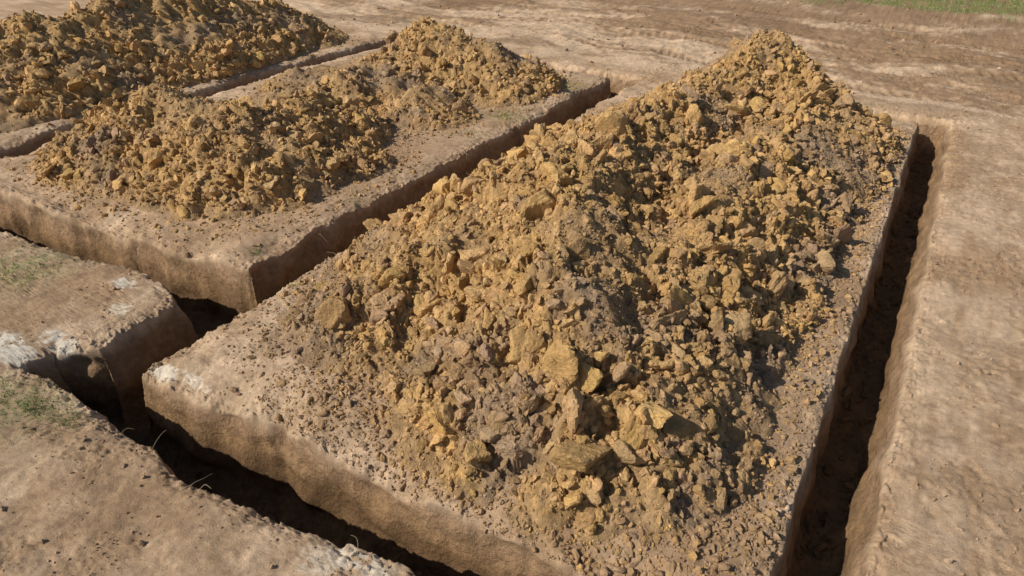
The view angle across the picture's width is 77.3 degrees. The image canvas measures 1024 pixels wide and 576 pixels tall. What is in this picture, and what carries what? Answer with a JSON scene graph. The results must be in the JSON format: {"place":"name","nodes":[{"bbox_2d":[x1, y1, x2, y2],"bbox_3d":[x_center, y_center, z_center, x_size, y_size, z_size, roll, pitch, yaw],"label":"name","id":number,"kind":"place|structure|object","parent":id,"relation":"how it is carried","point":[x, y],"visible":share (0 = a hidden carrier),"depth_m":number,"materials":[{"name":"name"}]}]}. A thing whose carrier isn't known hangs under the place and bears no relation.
{"place":"outdoors","nodes":[
{"label":"outdoors","id":0,"kind":"place"},
{"bbox_2d":[0,0,1023,575],"bbox_3d":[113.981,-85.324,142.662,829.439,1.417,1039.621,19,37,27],"label":"ground","id":1,"kind":"structure","parent":0,"point":[182,538],"depth_m":8.50,"materials":[{"name":"soil"}]},
{"bbox_2d":[0,0,364,138],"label":"dirt pile","id":2,"kind":"object","parent":1,"relation":"on","point":[77,60],"visible":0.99,"depth_m":18.01,"materials":[{"name":"soil"}]},
{"bbox_2d":[1,83,430,256],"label":"dirt pile","id":3,"kind":"object","parent":1,"relation":"on","point":[177,154],"visible":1,"depth_m":12.16,"materials":[{"name":"soil"}]},
{"bbox_2d":[0,82,587,441],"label":"grass tufts","id":4,"kind":"object","parent":1,"relation":"on","point":[26,402],"visible":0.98,"depth_m":7.33,"materials":[{"name":"green plant"}]},
{"bbox_2d":[215,16,587,143],"bbox_3d":[-2.820,-6.233,17.461,7.844,1.790,8.262,19,37,27],"label":"dirt pile","id":5,"kind":"object","parent":1,"relation":"on","point":[421,74],"visible":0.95,"depth_m":16.88,"materials":[{"name":"soil"}]},
{"bbox_2d":[0,44,950,575],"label":"foundation trench","id":6,"kind":"object","parent":1,"relation":"on","point":[280,472],"visible":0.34,"depth_m":8.18,"materials":[{"name":"soil"}]},
{"bbox_2d":[0,0,1023,575],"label":"soil crumbs","id":7,"kind":"object","parent":1,"relation":"on","point":[768,516],"visible":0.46,"depth_m":6.88,"materials":[{"name":"brown soil"}]},
{"bbox_2d":[215,29,908,575],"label":"dirt pile","id":8,"kind":"object","parent":1,"relation":"on","point":[591,327],"visible":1,"depth_m":7.83,"materials":[{"name":"soil"}]},
{"bbox_2d":[822,0,1023,19],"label":"grass","id":9,"kind":"structure","parent":1,"relation":"on","point":[899,4],"depth_m":29.22,"materials":[{"name":"green plant"}]}
]}

